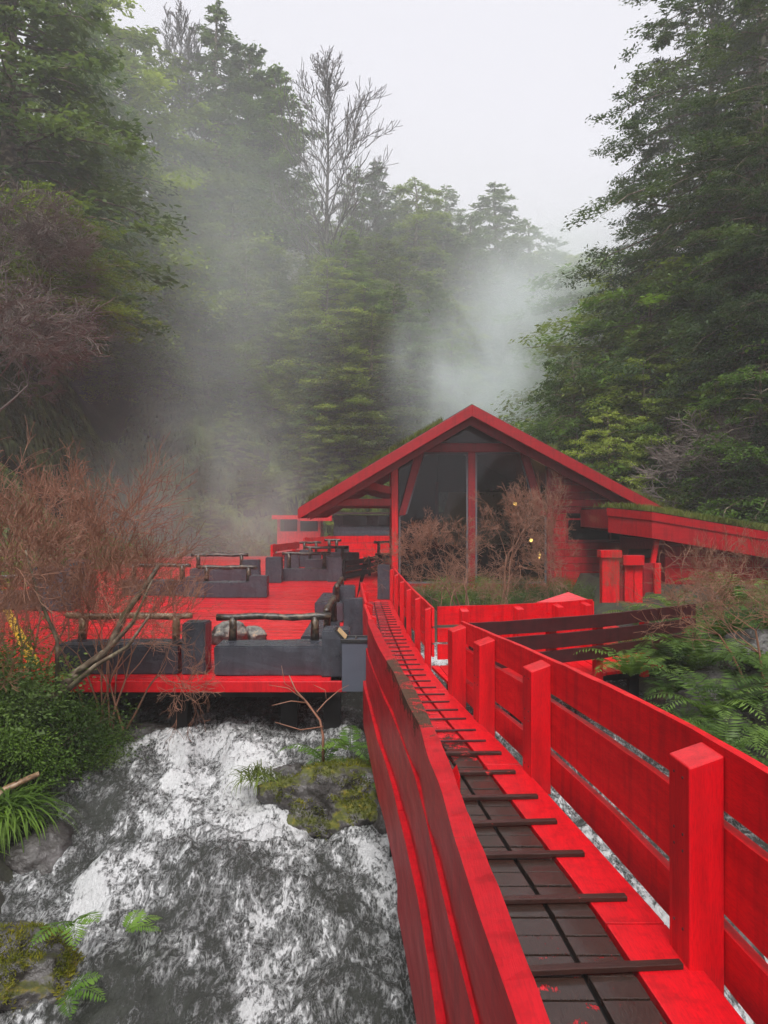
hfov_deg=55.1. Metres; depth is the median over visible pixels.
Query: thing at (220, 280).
evergreen tree
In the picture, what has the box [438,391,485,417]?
leafy tree
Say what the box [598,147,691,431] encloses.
evergreen tree
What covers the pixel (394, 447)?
roof grass
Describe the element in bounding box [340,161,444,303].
evergreen tree
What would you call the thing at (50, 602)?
block post
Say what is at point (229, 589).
log bench
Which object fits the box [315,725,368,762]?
fern
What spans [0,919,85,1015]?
mossy boulder
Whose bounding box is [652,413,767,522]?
bare thicket
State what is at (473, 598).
leafy shrub
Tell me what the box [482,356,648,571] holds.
evergreen tree
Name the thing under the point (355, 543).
fence
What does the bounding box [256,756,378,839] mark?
mossy boulder
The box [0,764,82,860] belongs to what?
grass clump
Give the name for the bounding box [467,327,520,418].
evergreen tree
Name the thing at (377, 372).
evergreen tree
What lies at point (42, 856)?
wet boulder
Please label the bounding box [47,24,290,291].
evergreen tree
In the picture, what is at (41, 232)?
bare thicket
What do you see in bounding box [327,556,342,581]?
block post
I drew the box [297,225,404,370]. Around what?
evergreen tree
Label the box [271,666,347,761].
crooked shrub
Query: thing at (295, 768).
wet boulder
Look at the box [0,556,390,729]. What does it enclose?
terrace deck
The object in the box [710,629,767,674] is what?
wet boulder
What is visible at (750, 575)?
bare shrub
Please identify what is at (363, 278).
evergreen tree
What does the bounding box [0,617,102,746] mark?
leafy shrub
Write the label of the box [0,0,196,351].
evergreen tree
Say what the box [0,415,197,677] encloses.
bare shrub
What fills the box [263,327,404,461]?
evergreen tree
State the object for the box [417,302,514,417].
evergreen tree
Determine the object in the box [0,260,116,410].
bare thicket
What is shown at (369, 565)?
slatted fence
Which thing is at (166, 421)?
hillside
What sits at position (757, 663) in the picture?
fern
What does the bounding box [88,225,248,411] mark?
evergreen tree
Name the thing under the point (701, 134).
evergreen tree
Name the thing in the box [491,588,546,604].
leafy shrub
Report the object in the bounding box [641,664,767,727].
fern
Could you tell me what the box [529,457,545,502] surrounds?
window
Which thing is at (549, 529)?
bare shrub
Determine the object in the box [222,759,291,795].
grass clump
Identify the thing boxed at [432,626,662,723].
side walkway
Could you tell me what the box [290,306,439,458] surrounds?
evergreen tree
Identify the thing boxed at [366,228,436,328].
evergreen tree
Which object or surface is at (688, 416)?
evergreen tree
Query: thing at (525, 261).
evergreen tree
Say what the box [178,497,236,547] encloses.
leafy tree
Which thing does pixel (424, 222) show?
evergreen tree
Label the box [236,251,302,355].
evergreen tree
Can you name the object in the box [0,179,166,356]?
evergreen tree
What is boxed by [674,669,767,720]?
fern
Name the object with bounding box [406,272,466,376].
evergreen tree
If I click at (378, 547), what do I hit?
log bench
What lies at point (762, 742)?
fern
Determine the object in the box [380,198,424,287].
evergreen tree
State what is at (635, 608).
fern
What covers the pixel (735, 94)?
evergreen tree
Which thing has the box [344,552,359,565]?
block post
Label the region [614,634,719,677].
fern
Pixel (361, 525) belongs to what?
grey hut
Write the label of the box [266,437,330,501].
leafy tree
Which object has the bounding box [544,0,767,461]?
evergreen tree
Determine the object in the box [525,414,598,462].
evergreen tree
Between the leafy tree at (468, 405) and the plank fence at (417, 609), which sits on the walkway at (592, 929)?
the plank fence at (417, 609)
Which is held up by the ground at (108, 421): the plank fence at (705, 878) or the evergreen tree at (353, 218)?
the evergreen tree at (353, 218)
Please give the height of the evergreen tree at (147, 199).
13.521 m
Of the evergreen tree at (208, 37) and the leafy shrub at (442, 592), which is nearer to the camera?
the leafy shrub at (442, 592)
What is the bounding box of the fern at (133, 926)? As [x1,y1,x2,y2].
[122,909,161,932]
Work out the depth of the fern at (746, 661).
8.94 m
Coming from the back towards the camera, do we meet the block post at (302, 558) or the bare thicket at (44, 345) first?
the block post at (302, 558)
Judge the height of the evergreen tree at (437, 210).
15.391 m
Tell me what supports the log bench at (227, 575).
on the terrace deck
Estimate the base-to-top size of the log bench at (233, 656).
0.696 m
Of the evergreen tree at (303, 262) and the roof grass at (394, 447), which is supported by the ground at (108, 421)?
the evergreen tree at (303, 262)
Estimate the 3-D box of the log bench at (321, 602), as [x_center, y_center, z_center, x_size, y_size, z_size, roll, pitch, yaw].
[-0.980,1.620,13.893,0.513,0.694,1.824,0,0,0]
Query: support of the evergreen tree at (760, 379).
on the ground at (108, 421)
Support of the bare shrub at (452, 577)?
on the ground at (108, 421)
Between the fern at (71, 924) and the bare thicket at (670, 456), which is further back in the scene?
the bare thicket at (670, 456)
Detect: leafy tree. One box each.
[0,542,38,585]
[106,530,139,545]
[126,503,150,536]
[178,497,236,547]
[200,411,264,465]
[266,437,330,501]
[309,474,356,529]
[310,412,373,484]
[344,449,389,511]
[358,377,425,456]
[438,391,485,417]
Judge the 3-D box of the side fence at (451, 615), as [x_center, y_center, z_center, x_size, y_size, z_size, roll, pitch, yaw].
[1.803,1.626,9.598,2.309,0.871,0.269,0,0,-19]
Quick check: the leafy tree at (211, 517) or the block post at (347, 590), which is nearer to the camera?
the block post at (347, 590)
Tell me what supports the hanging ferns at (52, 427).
on the ground at (108, 421)
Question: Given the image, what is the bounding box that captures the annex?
[580,507,767,583]
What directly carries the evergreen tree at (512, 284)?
on the ground at (108, 421)
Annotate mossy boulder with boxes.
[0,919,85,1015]
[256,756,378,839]
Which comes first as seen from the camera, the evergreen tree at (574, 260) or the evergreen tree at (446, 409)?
the evergreen tree at (446, 409)
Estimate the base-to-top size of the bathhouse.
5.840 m
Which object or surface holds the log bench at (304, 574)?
on the terrace deck
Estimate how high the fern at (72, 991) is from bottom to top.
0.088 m
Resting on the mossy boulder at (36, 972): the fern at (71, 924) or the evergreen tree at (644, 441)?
the fern at (71, 924)
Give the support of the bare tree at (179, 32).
on the ground at (108, 421)
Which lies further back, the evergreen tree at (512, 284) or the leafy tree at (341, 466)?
the evergreen tree at (512, 284)
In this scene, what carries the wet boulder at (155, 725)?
on the ground at (108, 421)
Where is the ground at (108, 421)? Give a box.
[0,223,767,913]
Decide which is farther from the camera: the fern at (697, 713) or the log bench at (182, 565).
the log bench at (182, 565)
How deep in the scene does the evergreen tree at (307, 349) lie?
47.11 m
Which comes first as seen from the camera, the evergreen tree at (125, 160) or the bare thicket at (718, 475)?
the bare thicket at (718, 475)
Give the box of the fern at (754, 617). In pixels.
[717,601,767,628]
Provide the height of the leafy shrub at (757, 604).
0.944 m
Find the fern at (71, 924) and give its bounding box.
[30,910,103,948]
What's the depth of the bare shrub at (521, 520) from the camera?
18.53 m
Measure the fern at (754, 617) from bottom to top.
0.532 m
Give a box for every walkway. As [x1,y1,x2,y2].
[369,600,745,1023]
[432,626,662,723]
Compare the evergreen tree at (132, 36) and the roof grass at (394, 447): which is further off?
the evergreen tree at (132, 36)
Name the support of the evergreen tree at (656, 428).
on the ground at (108, 421)
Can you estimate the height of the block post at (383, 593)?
0.790 m
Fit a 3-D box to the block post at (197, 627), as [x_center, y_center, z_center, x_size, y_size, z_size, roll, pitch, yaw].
[-2.276,1.635,8.951,0.301,0.618,0.370,0,0,0]
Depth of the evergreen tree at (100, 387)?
46.49 m
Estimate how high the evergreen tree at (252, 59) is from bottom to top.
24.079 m
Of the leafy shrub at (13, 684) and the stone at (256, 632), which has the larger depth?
the stone at (256, 632)
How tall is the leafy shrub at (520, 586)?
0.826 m
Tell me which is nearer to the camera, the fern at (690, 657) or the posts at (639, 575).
the fern at (690, 657)
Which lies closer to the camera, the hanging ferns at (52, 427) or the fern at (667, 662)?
the fern at (667, 662)
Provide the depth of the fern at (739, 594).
11.86 m
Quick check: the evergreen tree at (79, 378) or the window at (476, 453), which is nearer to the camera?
the window at (476, 453)
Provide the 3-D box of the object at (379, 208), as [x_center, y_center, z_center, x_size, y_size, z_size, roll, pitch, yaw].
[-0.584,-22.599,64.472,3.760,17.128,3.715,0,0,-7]
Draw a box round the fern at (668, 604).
[629,589,750,624]
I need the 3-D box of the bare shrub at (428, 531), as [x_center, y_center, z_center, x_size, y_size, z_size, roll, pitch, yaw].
[1.540,1.198,17.435,2.540,2.702,4.238,0,0,41]
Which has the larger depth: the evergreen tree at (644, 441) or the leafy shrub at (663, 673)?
the evergreen tree at (644, 441)
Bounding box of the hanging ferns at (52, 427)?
[0,336,157,579]
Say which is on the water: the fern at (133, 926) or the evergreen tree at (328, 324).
the fern at (133, 926)
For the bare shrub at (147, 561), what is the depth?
8.23 m
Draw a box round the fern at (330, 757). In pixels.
[276,738,349,764]
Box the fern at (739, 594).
[669,571,767,604]
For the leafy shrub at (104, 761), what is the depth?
7.97 m
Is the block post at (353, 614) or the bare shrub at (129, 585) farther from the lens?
the block post at (353, 614)
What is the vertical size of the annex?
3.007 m
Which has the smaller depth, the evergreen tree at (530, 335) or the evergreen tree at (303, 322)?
the evergreen tree at (303, 322)
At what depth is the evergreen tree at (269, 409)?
46.77 m
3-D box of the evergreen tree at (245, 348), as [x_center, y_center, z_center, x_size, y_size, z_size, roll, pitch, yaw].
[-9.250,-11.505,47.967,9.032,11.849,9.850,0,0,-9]
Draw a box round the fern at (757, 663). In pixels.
[693,643,767,711]
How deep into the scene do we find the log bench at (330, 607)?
10.06 m
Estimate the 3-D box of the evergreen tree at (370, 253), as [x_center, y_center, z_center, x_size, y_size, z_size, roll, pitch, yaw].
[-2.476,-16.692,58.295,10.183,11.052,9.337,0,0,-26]
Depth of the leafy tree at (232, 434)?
44.77 m
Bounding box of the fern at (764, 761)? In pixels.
[732,744,767,765]
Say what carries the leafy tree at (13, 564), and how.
on the ground at (108, 421)
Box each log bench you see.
[0,574,31,609]
[60,612,192,674]
[123,563,190,595]
[189,553,247,580]
[196,565,256,597]
[214,613,330,675]
[282,552,330,580]
[299,541,321,558]
[301,595,339,639]
[304,546,347,567]
[315,576,343,621]
[324,539,340,558]
[374,541,389,561]
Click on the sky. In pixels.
(483, 92)
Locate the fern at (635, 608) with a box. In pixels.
[602,601,699,624]
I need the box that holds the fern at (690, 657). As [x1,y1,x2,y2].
[634,628,762,674]
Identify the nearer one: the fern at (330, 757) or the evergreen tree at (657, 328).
the fern at (330, 757)
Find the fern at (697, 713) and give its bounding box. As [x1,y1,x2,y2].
[648,702,725,731]
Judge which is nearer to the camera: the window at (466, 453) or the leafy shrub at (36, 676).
the leafy shrub at (36, 676)
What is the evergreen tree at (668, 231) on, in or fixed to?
on the ground at (108, 421)
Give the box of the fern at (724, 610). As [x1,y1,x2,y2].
[705,602,766,627]
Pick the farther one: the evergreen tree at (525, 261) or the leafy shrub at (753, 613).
the evergreen tree at (525, 261)
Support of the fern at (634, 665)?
on the ground at (108, 421)
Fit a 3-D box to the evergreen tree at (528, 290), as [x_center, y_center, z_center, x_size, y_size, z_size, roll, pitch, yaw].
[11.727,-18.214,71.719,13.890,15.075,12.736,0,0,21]
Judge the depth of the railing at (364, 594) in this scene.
11.64 m
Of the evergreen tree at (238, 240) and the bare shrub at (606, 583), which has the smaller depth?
the bare shrub at (606, 583)
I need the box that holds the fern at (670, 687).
[639,665,711,701]
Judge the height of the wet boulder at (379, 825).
0.580 m
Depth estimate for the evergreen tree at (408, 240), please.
66.89 m
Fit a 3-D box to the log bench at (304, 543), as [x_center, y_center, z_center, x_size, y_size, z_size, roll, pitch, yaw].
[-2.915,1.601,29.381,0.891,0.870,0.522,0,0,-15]
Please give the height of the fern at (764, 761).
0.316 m
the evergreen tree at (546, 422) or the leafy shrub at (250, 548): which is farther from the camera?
the leafy shrub at (250, 548)
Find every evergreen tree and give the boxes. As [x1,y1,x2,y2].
[0,0,194,379]
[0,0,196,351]
[0,136,61,346]
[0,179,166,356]
[15,144,98,371]
[19,0,265,378]
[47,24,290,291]
[70,218,210,407]
[70,265,126,380]
[71,211,185,403]
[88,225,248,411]
[142,189,209,349]
[148,0,298,311]
[158,180,231,342]
[158,244,255,403]
[172,40,316,246]
[172,195,300,357]
[176,243,310,412]
[207,61,335,295]
[210,224,297,341]
[216,302,328,434]
[226,274,309,401]
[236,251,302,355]
[251,257,385,424]
[260,292,346,419]
[260,317,367,450]
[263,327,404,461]
[270,210,369,328]
[280,256,366,358]
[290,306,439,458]
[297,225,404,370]
[306,323,407,434]
[312,231,393,324]
[320,166,390,289]
[337,234,438,369]
[339,271,402,343]
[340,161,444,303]
[345,284,457,463]
[363,301,468,435]
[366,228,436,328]
[372,176,504,361]
[375,256,449,368]
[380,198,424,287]
[396,208,475,332]
[405,211,508,378]
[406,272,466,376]
[410,213,459,272]
[414,342,496,423]
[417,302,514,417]
[420,204,490,295]
[427,211,521,372]
[428,185,487,249]
[440,258,721,527]
[452,181,588,377]
[460,240,563,419]
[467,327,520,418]
[474,220,600,380]
[476,246,681,460]
[479,274,744,564]
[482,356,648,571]
[487,249,571,374]
[490,254,766,556]
[496,316,565,417]
[510,251,635,385]
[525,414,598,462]
[526,357,734,556]
[528,410,661,571]
[535,0,767,475]
[538,245,767,556]
[541,251,631,345]
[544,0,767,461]
[565,250,613,343]
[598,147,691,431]
[612,409,739,556]
[622,0,767,437]
[631,71,767,556]
[632,127,746,356]
[633,383,767,556]
[658,355,767,579]
[694,138,767,523]
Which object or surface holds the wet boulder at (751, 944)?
in the water
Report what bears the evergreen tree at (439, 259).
on the ground at (108, 421)
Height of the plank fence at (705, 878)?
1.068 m
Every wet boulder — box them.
[2,819,73,875]
[107,721,175,741]
[273,763,303,777]
[372,798,386,834]
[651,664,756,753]
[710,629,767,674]
[724,914,765,960]
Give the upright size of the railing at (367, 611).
0.824 m
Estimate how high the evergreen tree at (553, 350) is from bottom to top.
14.047 m
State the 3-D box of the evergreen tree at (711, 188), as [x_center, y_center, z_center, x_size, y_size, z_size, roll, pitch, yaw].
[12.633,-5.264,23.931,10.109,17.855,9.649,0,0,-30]
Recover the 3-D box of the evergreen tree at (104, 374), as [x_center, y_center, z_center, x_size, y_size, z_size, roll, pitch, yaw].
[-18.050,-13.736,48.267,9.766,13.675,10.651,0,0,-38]
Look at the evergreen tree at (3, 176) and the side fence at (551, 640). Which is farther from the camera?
the evergreen tree at (3, 176)
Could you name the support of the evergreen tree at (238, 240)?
on the ground at (108, 421)
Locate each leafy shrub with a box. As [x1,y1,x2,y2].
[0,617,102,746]
[0,651,37,732]
[0,674,153,796]
[0,678,68,778]
[40,704,141,776]
[106,533,186,557]
[197,528,271,555]
[398,585,459,609]
[415,575,468,603]
[446,573,521,604]
[488,576,550,603]
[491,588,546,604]
[525,571,597,602]
[647,622,720,680]
[720,584,767,609]
[729,594,766,627]
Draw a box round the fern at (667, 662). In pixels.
[635,635,746,678]
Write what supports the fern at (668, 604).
on the ground at (108, 421)
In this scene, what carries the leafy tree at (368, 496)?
on the ground at (108, 421)
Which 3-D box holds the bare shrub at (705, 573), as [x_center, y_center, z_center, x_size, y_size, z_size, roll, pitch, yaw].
[5.054,1.252,11.502,1.238,1.806,1.682,0,0,-1]
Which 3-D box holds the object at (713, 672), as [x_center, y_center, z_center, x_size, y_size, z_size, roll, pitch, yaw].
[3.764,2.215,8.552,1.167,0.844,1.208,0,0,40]
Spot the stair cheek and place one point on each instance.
(568, 596)
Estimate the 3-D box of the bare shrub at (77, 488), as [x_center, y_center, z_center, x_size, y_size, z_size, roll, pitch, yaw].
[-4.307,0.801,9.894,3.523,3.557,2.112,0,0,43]
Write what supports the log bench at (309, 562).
on the terrace deck
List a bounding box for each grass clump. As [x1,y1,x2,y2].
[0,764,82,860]
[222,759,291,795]
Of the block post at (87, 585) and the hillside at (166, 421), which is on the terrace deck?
the block post at (87, 585)
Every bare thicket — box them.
[0,170,110,325]
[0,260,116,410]
[629,392,767,556]
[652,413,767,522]
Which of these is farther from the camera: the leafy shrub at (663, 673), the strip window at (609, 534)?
the strip window at (609, 534)
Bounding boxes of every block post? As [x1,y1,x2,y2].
[31,567,80,610]
[66,559,90,588]
[181,620,211,674]
[183,576,199,596]
[242,559,260,580]
[249,575,268,597]
[265,557,282,582]
[284,555,299,567]
[299,550,312,566]
[321,626,349,676]
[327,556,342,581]
[333,584,354,600]
[337,545,348,556]
[343,597,362,634]
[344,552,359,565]
[377,564,389,599]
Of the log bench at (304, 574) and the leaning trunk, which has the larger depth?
the log bench at (304, 574)
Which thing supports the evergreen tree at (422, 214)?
on the ground at (108, 421)
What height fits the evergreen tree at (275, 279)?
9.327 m
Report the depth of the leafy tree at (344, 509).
43.93 m
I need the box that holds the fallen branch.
[0,771,39,794]
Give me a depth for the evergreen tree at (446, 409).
49.40 m
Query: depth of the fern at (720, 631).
9.91 m
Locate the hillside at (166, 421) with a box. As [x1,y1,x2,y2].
[81,347,447,553]
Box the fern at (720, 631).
[660,600,767,636]
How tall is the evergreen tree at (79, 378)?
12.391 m
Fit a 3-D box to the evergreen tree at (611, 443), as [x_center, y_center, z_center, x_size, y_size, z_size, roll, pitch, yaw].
[7.431,-0.573,23.893,4.742,5.535,4.767,0,0,-28]
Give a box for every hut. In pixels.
[272,515,333,552]
[334,512,443,557]
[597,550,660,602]
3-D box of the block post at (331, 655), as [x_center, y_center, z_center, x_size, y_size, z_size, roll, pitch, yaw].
[-0.573,1.666,8.812,0.337,0.564,0.364,0,0,0]
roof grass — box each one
[305,417,673,508]
[589,500,767,530]
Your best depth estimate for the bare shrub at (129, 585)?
7.90 m
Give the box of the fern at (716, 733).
[680,711,767,757]
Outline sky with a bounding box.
[0,0,767,274]
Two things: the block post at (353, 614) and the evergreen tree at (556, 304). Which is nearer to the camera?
the block post at (353, 614)
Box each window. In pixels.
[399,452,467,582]
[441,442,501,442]
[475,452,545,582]
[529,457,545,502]
[566,518,649,541]
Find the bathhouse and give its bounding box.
[298,404,684,593]
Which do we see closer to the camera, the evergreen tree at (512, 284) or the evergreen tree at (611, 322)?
the evergreen tree at (611, 322)
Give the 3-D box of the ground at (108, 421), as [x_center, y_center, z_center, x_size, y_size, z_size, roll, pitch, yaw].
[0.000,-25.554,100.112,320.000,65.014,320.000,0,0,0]
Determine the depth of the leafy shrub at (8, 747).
6.87 m
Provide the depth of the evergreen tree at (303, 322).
49.29 m
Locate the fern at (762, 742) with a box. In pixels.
[707,713,767,755]
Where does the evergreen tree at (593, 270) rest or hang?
on the ground at (108, 421)
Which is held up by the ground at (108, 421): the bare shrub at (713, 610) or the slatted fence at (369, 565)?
the bare shrub at (713, 610)
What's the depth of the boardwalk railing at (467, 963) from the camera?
2.88 m
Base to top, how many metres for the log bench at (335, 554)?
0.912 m
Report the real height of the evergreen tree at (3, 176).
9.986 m
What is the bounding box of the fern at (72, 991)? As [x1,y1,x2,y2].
[54,970,106,1019]
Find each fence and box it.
[271,541,298,565]
[303,535,389,557]
[342,554,384,580]
[390,565,434,668]
[437,599,592,659]
[448,621,767,1023]
[469,604,695,679]
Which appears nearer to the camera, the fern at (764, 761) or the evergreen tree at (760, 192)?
the fern at (764, 761)
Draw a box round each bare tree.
[139,0,219,229]
[167,26,215,229]
[246,46,402,306]
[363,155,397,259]
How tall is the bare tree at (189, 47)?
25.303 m
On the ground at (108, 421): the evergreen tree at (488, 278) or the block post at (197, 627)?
the evergreen tree at (488, 278)
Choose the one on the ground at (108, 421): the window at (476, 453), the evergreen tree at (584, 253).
the evergreen tree at (584, 253)
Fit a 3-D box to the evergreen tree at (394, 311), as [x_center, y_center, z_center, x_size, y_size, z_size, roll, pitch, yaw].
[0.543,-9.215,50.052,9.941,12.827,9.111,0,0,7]
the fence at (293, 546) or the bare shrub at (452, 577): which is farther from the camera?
the fence at (293, 546)
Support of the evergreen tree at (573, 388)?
on the ground at (108, 421)
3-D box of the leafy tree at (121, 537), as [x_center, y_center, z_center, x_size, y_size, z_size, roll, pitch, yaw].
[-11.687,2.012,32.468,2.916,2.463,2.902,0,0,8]
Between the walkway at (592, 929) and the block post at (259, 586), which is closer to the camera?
the walkway at (592, 929)
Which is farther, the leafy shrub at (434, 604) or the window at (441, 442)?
the window at (441, 442)
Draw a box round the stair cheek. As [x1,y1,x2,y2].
[536,592,593,614]
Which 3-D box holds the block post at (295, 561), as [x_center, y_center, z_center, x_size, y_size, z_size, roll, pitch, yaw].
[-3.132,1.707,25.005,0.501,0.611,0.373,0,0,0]
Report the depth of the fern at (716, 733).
6.84 m
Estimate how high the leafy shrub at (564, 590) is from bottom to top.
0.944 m
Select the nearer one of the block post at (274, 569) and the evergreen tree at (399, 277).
the block post at (274, 569)
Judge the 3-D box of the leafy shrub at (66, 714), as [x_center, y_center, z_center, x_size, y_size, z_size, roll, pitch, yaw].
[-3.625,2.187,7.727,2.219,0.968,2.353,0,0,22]
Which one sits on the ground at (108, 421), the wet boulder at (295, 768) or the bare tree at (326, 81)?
the bare tree at (326, 81)
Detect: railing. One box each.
[360,582,372,634]
[363,604,375,634]
[363,619,550,1023]
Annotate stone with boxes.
[211,621,248,644]
[247,626,266,638]
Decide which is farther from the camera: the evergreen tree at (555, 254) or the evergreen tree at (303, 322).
the evergreen tree at (555, 254)
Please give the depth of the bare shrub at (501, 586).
15.78 m
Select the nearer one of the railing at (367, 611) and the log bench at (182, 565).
the railing at (367, 611)
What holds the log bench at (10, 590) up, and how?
on the terrace deck
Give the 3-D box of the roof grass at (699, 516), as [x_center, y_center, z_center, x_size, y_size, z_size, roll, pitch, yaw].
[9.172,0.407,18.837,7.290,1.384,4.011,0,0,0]
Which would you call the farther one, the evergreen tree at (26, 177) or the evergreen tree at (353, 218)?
the evergreen tree at (353, 218)
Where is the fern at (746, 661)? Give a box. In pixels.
[696,639,767,668]
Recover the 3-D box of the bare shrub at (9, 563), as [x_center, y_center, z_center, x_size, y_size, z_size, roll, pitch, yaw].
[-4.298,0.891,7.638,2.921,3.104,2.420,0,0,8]
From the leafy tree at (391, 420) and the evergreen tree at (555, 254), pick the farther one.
the evergreen tree at (555, 254)
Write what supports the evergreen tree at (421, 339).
on the ground at (108, 421)
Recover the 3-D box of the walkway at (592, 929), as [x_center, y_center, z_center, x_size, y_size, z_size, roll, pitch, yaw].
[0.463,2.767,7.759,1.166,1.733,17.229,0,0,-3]
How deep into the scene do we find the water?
5.65 m
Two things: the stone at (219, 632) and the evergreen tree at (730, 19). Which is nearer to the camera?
the stone at (219, 632)
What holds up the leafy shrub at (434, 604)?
on the ground at (108, 421)
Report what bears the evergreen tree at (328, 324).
on the ground at (108, 421)
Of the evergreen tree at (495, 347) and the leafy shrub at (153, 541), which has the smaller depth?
the leafy shrub at (153, 541)
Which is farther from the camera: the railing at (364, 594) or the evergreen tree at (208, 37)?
the evergreen tree at (208, 37)
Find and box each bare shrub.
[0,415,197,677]
[0,440,171,644]
[0,450,125,679]
[0,476,218,732]
[0,555,66,691]
[26,510,223,748]
[363,507,502,605]
[385,544,488,613]
[466,476,568,601]
[475,562,547,604]
[517,471,581,595]
[602,547,626,605]
[610,538,767,691]
[664,524,767,627]
[665,536,759,618]
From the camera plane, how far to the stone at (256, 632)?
11.12 m
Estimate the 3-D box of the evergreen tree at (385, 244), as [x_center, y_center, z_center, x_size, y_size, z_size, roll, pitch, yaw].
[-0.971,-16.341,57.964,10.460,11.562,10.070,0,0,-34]
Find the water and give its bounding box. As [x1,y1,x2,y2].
[0,630,767,1023]
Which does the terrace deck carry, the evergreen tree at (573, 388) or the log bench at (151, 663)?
the log bench at (151, 663)
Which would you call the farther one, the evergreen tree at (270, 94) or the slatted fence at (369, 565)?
the evergreen tree at (270, 94)
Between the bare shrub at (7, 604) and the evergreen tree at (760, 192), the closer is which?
the bare shrub at (7, 604)
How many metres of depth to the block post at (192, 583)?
17.07 m
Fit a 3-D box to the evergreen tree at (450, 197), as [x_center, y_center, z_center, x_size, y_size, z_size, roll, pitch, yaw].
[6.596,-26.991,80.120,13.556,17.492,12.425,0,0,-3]
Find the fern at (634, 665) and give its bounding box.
[573,641,680,676]
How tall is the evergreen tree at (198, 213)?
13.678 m
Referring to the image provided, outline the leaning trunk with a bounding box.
[25,550,161,713]
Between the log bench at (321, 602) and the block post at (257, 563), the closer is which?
the log bench at (321, 602)
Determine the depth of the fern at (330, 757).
7.58 m
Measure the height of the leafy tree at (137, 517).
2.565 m
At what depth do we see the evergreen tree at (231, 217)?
53.12 m
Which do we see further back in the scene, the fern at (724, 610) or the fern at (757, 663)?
the fern at (724, 610)
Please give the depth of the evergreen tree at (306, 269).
53.43 m
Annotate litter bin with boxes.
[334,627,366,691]

